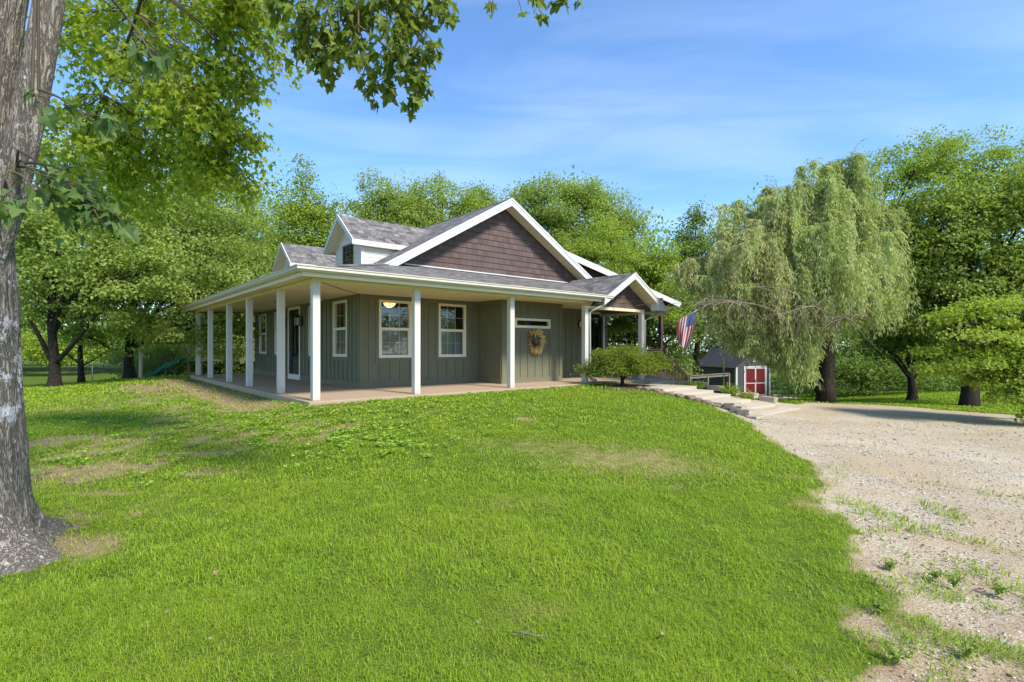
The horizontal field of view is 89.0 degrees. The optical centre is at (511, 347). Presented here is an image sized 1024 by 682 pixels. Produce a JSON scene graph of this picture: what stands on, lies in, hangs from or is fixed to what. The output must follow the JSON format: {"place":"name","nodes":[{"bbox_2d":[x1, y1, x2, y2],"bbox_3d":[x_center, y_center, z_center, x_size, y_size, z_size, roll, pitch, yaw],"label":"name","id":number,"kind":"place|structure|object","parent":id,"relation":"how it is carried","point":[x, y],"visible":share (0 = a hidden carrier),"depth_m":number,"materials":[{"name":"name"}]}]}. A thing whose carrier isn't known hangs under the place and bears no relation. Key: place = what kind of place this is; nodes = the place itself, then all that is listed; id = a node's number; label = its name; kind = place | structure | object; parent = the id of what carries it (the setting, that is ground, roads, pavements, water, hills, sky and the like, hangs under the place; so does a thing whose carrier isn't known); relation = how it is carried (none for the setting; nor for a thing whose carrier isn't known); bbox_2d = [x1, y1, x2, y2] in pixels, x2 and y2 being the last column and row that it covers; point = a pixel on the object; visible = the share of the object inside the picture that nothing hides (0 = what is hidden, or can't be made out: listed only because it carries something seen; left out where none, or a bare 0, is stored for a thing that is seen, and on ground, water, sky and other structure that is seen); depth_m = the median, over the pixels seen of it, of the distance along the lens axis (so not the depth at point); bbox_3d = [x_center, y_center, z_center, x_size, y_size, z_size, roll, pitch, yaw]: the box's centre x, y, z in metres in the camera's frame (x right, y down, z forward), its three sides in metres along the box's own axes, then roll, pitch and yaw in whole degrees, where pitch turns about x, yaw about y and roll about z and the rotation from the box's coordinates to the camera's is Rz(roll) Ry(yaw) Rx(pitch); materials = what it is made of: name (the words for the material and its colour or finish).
{"place":"outdoors","nodes":[
{"label":"outdoors","id":0,"kind":"place"},
{"bbox_2d":[16,155,309,328],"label":"woods","id":1,"kind":"object","parent":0,"point":[272,183],"visible":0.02,"depth_m":47.21,"materials":[{"name":"green plant"}]},
{"bbox_2d":[0,353,1023,681],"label":"lawn","id":2,"kind":"structure","parent":0,"point":[34,373],"depth_m":4.05,"materials":[{"name":"plant"}]},
{"bbox_2d":[19,242,138,382],"bbox_3d":[-16.849,-1.343,20.229,4.154,5.814,3.776,0,0,33],"label":"maple tree","id":3,"kind":"object","parent":2,"relation":"on","point":[74,333],"visible":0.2,"depth_m":20.19,"materials":[{"name":"green plant"}]},
{"bbox_2d":[21,321,176,367],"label":"woods","id":4,"kind":"object","parent":2,"relation":"on","point":[32,350],"visible":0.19,"depth_m":42.11,"materials":[{"name":"green plant"}]},
{"bbox_2d":[14,115,210,387],"bbox_3d":[-14.731,-3.278,18.093,8.169,9.649,5.096,0,0,0],"label":"maple tree","id":5,"kind":"object","parent":2,"relation":"on","point":[84,272],"visible":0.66,"depth_m":17.55,"materials":[{"name":"green plant"}]},
{"bbox_2d":[20,300,206,347],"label":"woods","id":6,"kind":"object","parent":2,"relation":"on","point":[44,327],"visible":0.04,"depth_m":55.97,"materials":[{"name":"green plant"}]},
{"bbox_2d":[61,354,184,381],"bbox_3d":[-19.720,1.130,24.741,7.182,1.726,10.888,0,0,-17],"label":"wire fence","id":7,"kind":"object","parent":2,"relation":"on","point":[168,360],"visible":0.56,"depth_m":22.85,"materials":[{"name":"grey metal"}]},
{"bbox_2d":[139,353,142,378],"bbox_3d":[-14.614,0.862,20.502,0.144,1.323,0.141,0,0,0],"label":"fence post","id":8,"kind":"object","parent":2,"relation":"on","point":[141,365],"visible":0.79,"depth_m":20.47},
{"bbox_2d":[143,355,186,376],"bbox_3d":[-16.559,1.056,25.020,1.950,1.390,0.480,0,0,-16],"label":"slide","id":9,"kind":"object","parent":2,"relation":"on","point":[171,364],"visible":0.58,"depth_m":24.88,"materials":[{"name":"teal plastic"}]},
{"bbox_2d":[69,132,277,378],"bbox_3d":[-13.989,-3.834,20.957,9.306,10.524,5.667,0,0,0],"label":"maple tree","id":10,"kind":"object","parent":2,"relation":"on","point":[207,228],"visible":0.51,"depth_m":20.25,"materials":[{"name":"green plant"}]},
{"bbox_2d":[96,305,254,378],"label":"undergrowth","id":11,"kind":"object","parent":2,"relation":"on","point":[177,352],"visible":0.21,"depth_m":25.69,"materials":[{"name":"green plant"}]},
{"bbox_2d":[187,343,254,374],"bbox_3d":[-13.516,0.776,25.605,4.126,1.950,1.290,0,0,0],"label":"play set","id":12,"kind":"object","parent":2,"relation":"on","point":[202,359],"visible":0.1,"depth_m":24.98,"materials":[{"name":"brown wood"}]},
{"bbox_2d":[163,178,291,368],"bbox_3d":[-15.644,-4.206,29.324,7.962,12.313,5.859,0,0,0],"label":"oak tree","id":13,"kind":"object","parent":2,"relation":"on","point":[275,247],"visible":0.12,"depth_m":29.02,"materials":[{"name":"green plant"}]},
{"bbox_2d":[0,0,583,576],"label":"maple tree","id":14,"kind":"object","parent":2,"relation":"on","point":[116,138],"visible":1,"depth_m":4.30,"materials":[{"name":"green plant"}]},
{"bbox_2d":[250,153,350,276],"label":"poplar tree","id":15,"kind":"object","parent":2,"relation":"on","point":[307,216],"visible":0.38,"depth_m":32.45,"materials":[{"name":"green plant"}]},
{"bbox_2d":[28,392,614,488],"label":"broadleaf weeds","id":16,"kind":"object","parent":2,"relation":"on","point":[341,437],"visible":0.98,"depth_m":8.14,"materials":[{"name":"green plant"}]},
{"bbox_2d":[329,167,446,227],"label":"oak tree","id":17,"kind":"object","parent":2,"relation":"on","point":[384,212],"visible":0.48,"depth_m":33.33,"materials":[{"name":"green plant"}]},
{"bbox_2d":[180,198,688,404],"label":"house","id":18,"kind":"structure","parent":2,"relation":"on","point":[477,296],"depth_m":15.56,"materials":[{"name":"green paint"}]},
{"bbox_2d":[259,314,265,353],"bbox_3d":[-9.695,-0.530,20.410,0.152,1.544,0.974,0,0,-40],"label":"window","id":19,"kind":"structure","parent":18,"relation":"in","point":[260,317],"depth_m":20.66,"materials":[{"name":"white wood"}]},
{"bbox_2d":[274,312,276,354],"bbox_3d":[-8.397,-0.520,18.842,0.104,1.564,0.944,0,0,-40],"label":"window","id":20,"kind":"structure","parent":18,"relation":"in","point":[275,313],"depth_m":19.13,"materials":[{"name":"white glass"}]},
{"bbox_2d":[290,310,298,373],"bbox_3d":[-7.284,-0.185,17.603,0.116,2.170,1.040,0,0,-40],"label":"door","id":21,"kind":"structure","parent":18,"relation":"in","point":[295,360],"depth_m":17.80,"materials":[{"name":"wood"}]},
{"bbox_2d":[294,314,302,326],"bbox_3d":[-6.929,-0.863,16.861,0.288,0.431,0.230,0,0,-40],"label":"wall lantern","id":22,"kind":"object","parent":18,"relation":"attached to","point":[297,317],"depth_m":16.82,"materials":[{"name":"black metal"}]},
{"bbox_2d":[308,306,309,355],"bbox_3d":[-6.082,-0.520,16.112,0.104,1.564,0.944,0,0,-40],"label":"window","id":23,"kind":"structure","parent":18,"relation":"in","point":[308,306],"depth_m":16.41,"materials":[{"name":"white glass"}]},
{"bbox_2d":[333,300,346,356],"bbox_3d":[-4.760,-0.520,14.591,0.152,1.564,0.974,0,0,-40],"label":"window","id":24,"kind":"structure","parent":18,"relation":"in","point":[342,330],"depth_m":14.71,"materials":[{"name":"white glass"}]},
{"bbox_2d":[383,303,395,307],"bbox_3d":[-3.473,-1.250,14.771,0.340,0.250,0.340,0,0,-40],"label":"pendant lamp","id":25,"kind":"object","parent":18,"relation":"hanging from","point":[387,304],"visible":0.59,"depth_m":14.68,"materials":[{"name":"beige glass"}]},
{"bbox_2d":[379,300,411,357],"bbox_3d":[-3.229,-0.500,14.311,0.984,1.564,0.152,0,0,-40],"label":"window","id":26,"kind":"structure","parent":18,"relation":"in","point":[390,353],"depth_m":14.37,"materials":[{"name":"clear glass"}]},
{"bbox_2d":[438,303,465,356],"bbox_3d":[-1.806,-0.500,15.518,0.974,1.564,0.152,0,0,-40],"label":"window","id":27,"kind":"structure","parent":18,"relation":"in","point":[453,341],"depth_m":15.56,"materials":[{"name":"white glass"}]},
{"bbox_2d":[515,318,549,328],"bbox_3d":[0.626,-0.735,16.028,1.464,0.294,0.104,0,0,-40],"label":"transom window","id":28,"kind":"structure","parent":18,"relation":"in","point":[521,319],"depth_m":15.94,"materials":[{"name":"white wood"}]},
{"bbox_2d":[528,328,546,353],"bbox_3d":[0.760,-0.182,16.033,0.285,0.886,0.736,0,0,44],"label":"wreath","id":29,"kind":"object","parent":18,"relation":"attached to","point":[534,348],"visible":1,"depth_m":15.96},
{"bbox_2d":[578,319,581,328],"bbox_3d":[2.512,-0.852,18.969,0.190,0.356,0.238,0,0,-40],"label":"wall lantern","id":30,"kind":"object","parent":18,"relation":"attached to","point":[579,323],"depth_m":18.92,"materials":[{"name":"black metal"}]},
{"bbox_2d":[591,314,600,371],"bbox_3d":[3.021,-0.150,19.683,1.010,2.200,0.057,0,0,-40],"label":"door","id":31,"kind":"structure","parent":18,"relation":"in","point":[594,316],"depth_m":19.94,"materials":[{"name":"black wood"}]},
{"bbox_2d":[604,316,637,334],"bbox_3d":[4.109,-0.912,19.444,1.316,0.959,1.196,0,0,-27],"label":"hanging fern","id":32,"kind":"object","parent":18,"relation":"hanging from","point":[619,324],"visible":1,"depth_m":19.17,"materials":[{"name":"green plant"}]},
{"bbox_2d":[663,311,696,347],"bbox_3d":[7.074,-0.815,21.861,1.564,1.683,0.150,0,0,27],"label":"flag","id":33,"kind":"object","parent":18,"relation":"attached to","point":[684,333],"visible":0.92,"depth_m":21.77,"materials":[{"name":"multicoloured fabric"}]},
{"bbox_2d":[388,169,490,227],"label":"ash tree","id":34,"kind":"object","parent":2,"relation":"on","point":[440,197],"visible":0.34,"depth_m":35.19,"materials":[{"name":"green plant"}]},
{"bbox_2d":[448,176,502,217],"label":"oak tree","id":35,"kind":"object","parent":2,"relation":"on","point":[487,194],"visible":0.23,"depth_m":39.45,"materials":[{"name":"green plant"}]},
{"bbox_2d":[512,629,547,636],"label":"twig","id":36,"kind":"object","parent":2,"relation":"on","point":[525,632],"visible":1,"depth_m":2.64,"materials":[{"name":"grey wood"}]},
{"bbox_2d":[500,169,656,263],"bbox_3d":[4.063,-4.352,32.990,10.466,13.513,7.196,0,0,0],"label":"oak tree","id":37,"kind":"object","parent":2,"relation":"on","point":[563,219],"visible":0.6,"depth_m":31.95,"materials":[{"name":"green plant"}]},
{"bbox_2d":[154,165,1023,345],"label":"woods","id":38,"kind":"object","parent":2,"relation":"on","point":[665,231],"visible":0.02,"depth_m":54.41,"materials":[{"name":"green plant"}]},
{"bbox_2d":[570,341,674,385],"bbox_3d":[3.277,0.537,15.182,2.460,1.471,2.308,0,0,-40],"label":"lace leaf shrub","id":39,"kind":"object","parent":2,"relation":"on","point":[622,361],"visible":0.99,"depth_m":14.90,"materials":[{"name":"green plant"}]},
{"bbox_2d":[562,215,706,354],"bbox_3d":[6.293,-2.303,27.270,7.077,9.860,6.529,0,0,-35],"label":"maple tree","id":40,"kind":"object","parent":2,"relation":"on","point":[643,266],"visible":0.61,"depth_m":26.15,"materials":[{"name":"green plant"}]},
{"bbox_2d":[640,387,650,390],"bbox_3d":[3.700,1.161,14.352,0.304,0.159,0.262,0,0,37],"label":"edging rock","id":41,"kind":"object","parent":2,"relation":"on","point":[646,388],"visible":0.63,"depth_m":14.25,"materials":[{"name":"grey stone"}]},
{"bbox_2d":[649,388,660,391],"bbox_3d":[3.895,1.182,14.184,0.316,0.164,0.271,0,0,31],"label":"edging rock","id":42,"kind":"object","parent":2,"relation":"on","point":[654,389],"visible":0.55,"depth_m":14.10,"materials":[{"name":"grey stone"}]},
{"bbox_2d":[607,292,717,379],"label":"oak tree","id":43,"kind":"object","parent":2,"relation":"on","point":[651,340],"visible":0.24,"depth_m":27.41,"materials":[{"name":"green plant"}]},
{"bbox_2d":[673,394,684,397],"bbox_3d":[4.361,1.276,13.573,0.247,0.154,0.290,0,0,-35],"label":"edging rock","id":44,"kind":"object","parent":2,"relation":"on","point":[679,395],"visible":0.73,"depth_m":13.48,"materials":[{"name":"grey stone"}]},
{"bbox_2d":[677,381,692,384],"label":"wall block","id":45,"kind":"structure","parent":2,"relation":"on","point":[685,382],"depth_m":16.32,"materials":[{"name":"beige stone"}]},
{"bbox_2d":[661,195,719,380],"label":"cedar tree","id":46,"kind":"object","parent":2,"relation":"on","point":[697,217],"visible":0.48,"depth_m":29.83,"materials":[{"name":"green plant"}]},
{"bbox_2d":[684,395,696,399],"bbox_3d":[4.598,1.305,13.437,0.287,0.170,0.347,1,2,-32],"label":"edging rock","id":47,"kind":"object","parent":2,"relation":"on","point":[691,397],"visible":0.63,"depth_m":13.32,"materials":[{"name":"grey stone"}]},
{"bbox_2d":[701,400,711,403],"bbox_3d":[4.855,1.384,12.990,0.286,0.150,0.244,0,0,-28],"label":"edging rock","id":48,"kind":"object","parent":2,"relation":"on","point":[707,401],"visible":0.66,"depth_m":12.91,"materials":[{"name":"grey stone"}]},
{"bbox_2d":[689,373,729,389],"bbox_3d":[9.463,1.980,24.889,3.700,1.409,0.120,0,0,-40],"label":"rail fence","id":49,"kind":"object","parent":2,"relation":"on","point":[706,376],"visible":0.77,"depth_m":24.71,"materials":[{"name":"grey wood"}]},
{"bbox_2d":[722,357,725,384],"bbox_3d":[7.157,1.063,17.600,0.130,1.523,0.130,0,0,0],"label":"garden torch","id":50,"kind":"object","parent":2,"relation":"on","point":[723,362],"visible":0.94,"depth_m":17.57,"materials":[{"name":"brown wood"}]},
{"bbox_2d":[699,348,771,395],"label":"garden shed","id":51,"kind":"structure","parent":2,"relation":"on","point":[757,379],"depth_m":30.57,"materials":[{"name":"grey paint"}]},
{"bbox_2d":[745,368,755,392],"bbox_3d":[13.846,1.995,30.276,0.720,1.610,0.043,0,0,-18],"label":"door","id":52,"kind":"structure","parent":51,"relation":"in","point":[750,377],"depth_m":30.27,"materials":[{"name":"red paint"}]},
{"bbox_2d":[756,368,765,394],"bbox_3d":[14.533,1.995,30.492,0.720,1.610,0.043,0,0,-18],"label":"door","id":53,"kind":"structure","parent":51,"relation":"in","point":[760,372],"depth_m":30.51,"materials":[{"name":"red paint"}]},
{"bbox_2d":[660,138,923,402],"bbox_3d":[8.624,-2.312,16.101,8.162,8.598,6.523,0,0,13],"label":"willow tree","id":54,"kind":"object","parent":2,"relation":"on","point":[784,283],"visible":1,"depth_m":15.20,"materials":[{"name":"green plant"}]},
{"bbox_2d":[667,323,1023,399],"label":"undergrowth","id":55,"kind":"object","parent":2,"relation":"on","point":[854,368],"visible":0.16,"depth_m":24.23,"materials":[{"name":"green plant"}]},
{"bbox_2d":[836,382,880,397],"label":"undergrowth","id":56,"kind":"object","parent":2,"relation":"on","point":[852,390],"visible":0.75,"depth_m":23.71,"materials":[{"name":"green plant"}]},
{"bbox_2d":[866,592,891,612],"bbox_3d":[2.192,1.530,3.099,0.103,0.116,0.134,0,0,-24],"label":"bushy weed","id":57,"kind":"object","parent":2,"relation":"on","point":[879,607],"visible":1,"depth_m":3.10,"materials":[{"name":"green plant"}]},
{"bbox_2d":[847,288,958,400],"bbox_3d":[15.322,-0.378,20.018,4.274,5.188,4.083,0,0,32],"label":"maple tree","id":58,"kind":"object","parent":2,"relation":"on","point":[899,344],"visible":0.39,"depth_m":19.80,"materials":[{"name":"green plant"}]},
{"bbox_2d":[806,122,1023,383],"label":"oak tree","id":59,"kind":"object","parent":2,"relation":"on","point":[931,161],"visible":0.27,"depth_m":31.08,"materials":[{"name":"green plant"}]},
{"bbox_2d":[861,154,1023,405],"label":"oak tree","id":60,"kind":"object","parent":2,"relation":"on","point":[997,209],"visible":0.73,"depth_m":16.43,"materials":[{"name":"green plant"}]},
{"bbox_2d":[898,284,1023,422],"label":"dogwood tree","id":61,"kind":"object","parent":2,"relation":"on","point":[1003,356],"visible":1,"depth_m":11.93,"materials":[{"name":"green plant"}]},
{"bbox_2d":[18,0,1023,352],"label":"sky","id":62,"kind":"structure","parent":0,"point":[677,103],"materials":[{"name":"blue"}]},
{"bbox_2d":[625,383,1023,681],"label":"gravel driveway","id":63,"kind":"structure","parent":0,"point":[815,413],"depth_m":5.38,"materials":[{"name":"beige gravel"}]},
{"bbox_2d":[662,380,677,384],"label":"wall block","id":64,"kind":"structure","parent":63,"relation":"on","point":[669,382],"depth_m":16.54,"materials":[{"name":"beige stone"}]},
{"bbox_2d":[645,383,696,391],"bbox_3d":[4.365,1.225,15.430,1.783,0.160,1.434,0,0,-40],"label":"concrete pad","id":65,"kind":"object","parent":63,"relation":"on","point":[667,387],"visible":0.4,"depth_m":15.26,"materials":[{"name":"beige concrete"}]},
{"bbox_2d":[674,389,713,394],"bbox_3d":[4.959,1.315,14.740,1.779,0.160,0.655,0,0,-40],"label":"concrete pad","id":66,"kind":"object","parent":63,"relation":"on","point":[692,391],"visible":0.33,"depth_m":14.59,"materials":[{"name":"beige concrete"}]},
{"bbox_2d":[687,379,707,388],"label":"perennial","id":67,"kind":"object","parent":63,"relation":"on","point":[700,385],"visible":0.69,"depth_m":15.68,"materials":[{"name":"green plant"}]},
{"bbox_2d":[696,393,730,398],"bbox_3d":[5.286,1.400,14.357,1.862,0.160,0.603,0,0,-40],"label":"concrete pad","id":68,"kind":"object","parent":63,"relation":"on","point":[713,395],"visible":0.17,"depth_m":14.30,"materials":[{"name":"beige concrete"}]},
{"bbox_2d":[707,385,723,390],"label":"wall block","id":69,"kind":"structure","parent":63,"relation":"on","point":[713,387],"depth_m":15.66,"materials":[{"name":"beige stone"}]},
{"bbox_2d":[717,382,742,395],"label":"perennial","id":70,"kind":"object","parent":63,"relation":"on","point":[727,390],"visible":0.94,"depth_m":14.99,"materials":[{"name":"green plant"}]},
{"bbox_2d":[712,397,750,404],"bbox_3d":[5.604,1.475,13.866,1.522,0.160,0.803,0,0,-40],"label":"concrete pad","id":71,"kind":"object","parent":63,"relation":"on","point":[726,400],"visible":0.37,"depth_m":13.73,"materials":[{"name":"beige concrete"}]},
{"bbox_2d":[723,402,740,408],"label":"edging block","id":72,"kind":"structure","parent":63,"relation":"on","point":[727,405],"depth_m":12.44,"materials":[{"name":"beige stone"}]},
{"bbox_2d":[729,405,747,411],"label":"edging block","id":73,"kind":"structure","parent":63,"relation":"on","point":[734,408],"depth_m":12.06,"materials":[{"name":"beige stone"}]},
{"bbox_2d":[735,389,755,398],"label":"perennial","id":74,"kind":"object","parent":63,"relation":"on","point":[746,396],"visible":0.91,"depth_m":14.61,"materials":[{"name":"green plant"}]},
{"bbox_2d":[737,408,754,414],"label":"edging block","id":75,"kind":"structure","parent":63,"relation":"on","point":[745,411],"depth_m":11.68,"materials":[{"name":"beige stone"}]},
{"bbox_2d":[740,392,758,397],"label":"wall block","id":76,"kind":"structure","parent":63,"relation":"on","point":[756,395],"depth_m":14.95,"materials":[{"name":"beige stone"}]},
{"bbox_2d":[744,414,764,419],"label":"edging block","id":77,"kind":"structure","parent":63,"relation":"on","point":[754,416],"depth_m":11.27,"materials":[{"name":"beige stone"}]},
{"bbox_2d":[746,402,774,408],"bbox_3d":[6.065,1.575,13.473,1.836,0.160,0.658,0,0,-40],"label":"concrete pad","id":78,"kind":"object","parent":63,"relation":"on","point":[755,405],"visible":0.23,"depth_m":13.58,"materials":[{"name":"beige concrete"}]},
{"bbox_2d":[759,396,777,402],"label":"wall block","id":79,"kind":"structure","parent":63,"relation":"on","point":[769,399],"depth_m":14.78,"materials":[{"name":"beige stone"}]},
{"bbox_2d":[759,406,799,414],"bbox_3d":[6.524,1.665,13.194,2.259,0.160,0.638,0,0,-40],"label":"concrete pad","id":80,"kind":"object","parent":63,"relation":"on","point":[779,409],"visible":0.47,"depth_m":13.17,"materials":[{"name":"beige concrete"}]},
{"bbox_2d":[878,557,901,568],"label":"bushy weed","id":81,"kind":"object","parent":63,"relation":"on","point":[890,563],"visible":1,"depth_m":3.75,"materials":[{"name":"green plant"}]},
{"bbox_2d":[878,636,913,664],"bbox_3d":[1.930,1.530,2.616,0.155,0.128,0.135,0,0,26],"label":"bushy weed","id":82,"kind":"object","parent":63,"relation":"on","point":[894,656],"visible":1,"depth_m":2.62,"materials":[{"name":"green plant"}]},
{"bbox_2d":[773,462,1023,681],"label":"driveway weeds","id":83,"kind":"object","parent":63,"relation":"on","point":[938,628],"visible":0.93,"depth_m":3.06,"materials":[{"name":"green plant"}]},
{"bbox_2d":[777,505,1023,681],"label":"plant debris","id":84,"kind":"object","parent":63,"relation":"on","point":[934,639],"visible":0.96,"depth_m":3.51,"materials":[{"name":"plant"}]},
{"bbox_2d":[921,559,943,578],"bbox_3d":[2.925,1.551,3.630,0.138,0.135,0.108,0,0,22],"label":"bushy weed","id":85,"kind":"object","parent":63,"relation":"on","point":[934,574],"visible":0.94,"depth_m":3.62,"materials":[{"name":"green plant"}]},
{"bbox_2d":[935,568,963,587],"bbox_3d":[2.969,1.556,3.499,0.171,0.138,0.115,0,0,-10],"label":"bushy weed","id":86,"kind":"object","parent":63,"relation":"on","point":[953,581],"visible":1,"depth_m":3.50,"materials":[{"name":"green plant"}]},
{"bbox_2d":[952,631,981,658],"bbox_3d":[2.344,1.540,2.686,0.116,0.122,0.139,0,0,41],"label":"bushy weed","id":87,"kind":"object","parent":63,"relation":"on","point":[970,650],"visible":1,"depth_m":2.67,"materials":[{"name":"green plant"}]},
{"bbox_2d":[988,577,1010,595],"bbox_3d":[3.196,1.574,3.418,0.112,0.123,0.109,0,0,35],"label":"bushy weed","id":88,"kind":"object","parent":63,"relation":"on","point":[999,588],"visible":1,"depth_m":3.41,"materials":[{"name":"green plant"}]}
]}

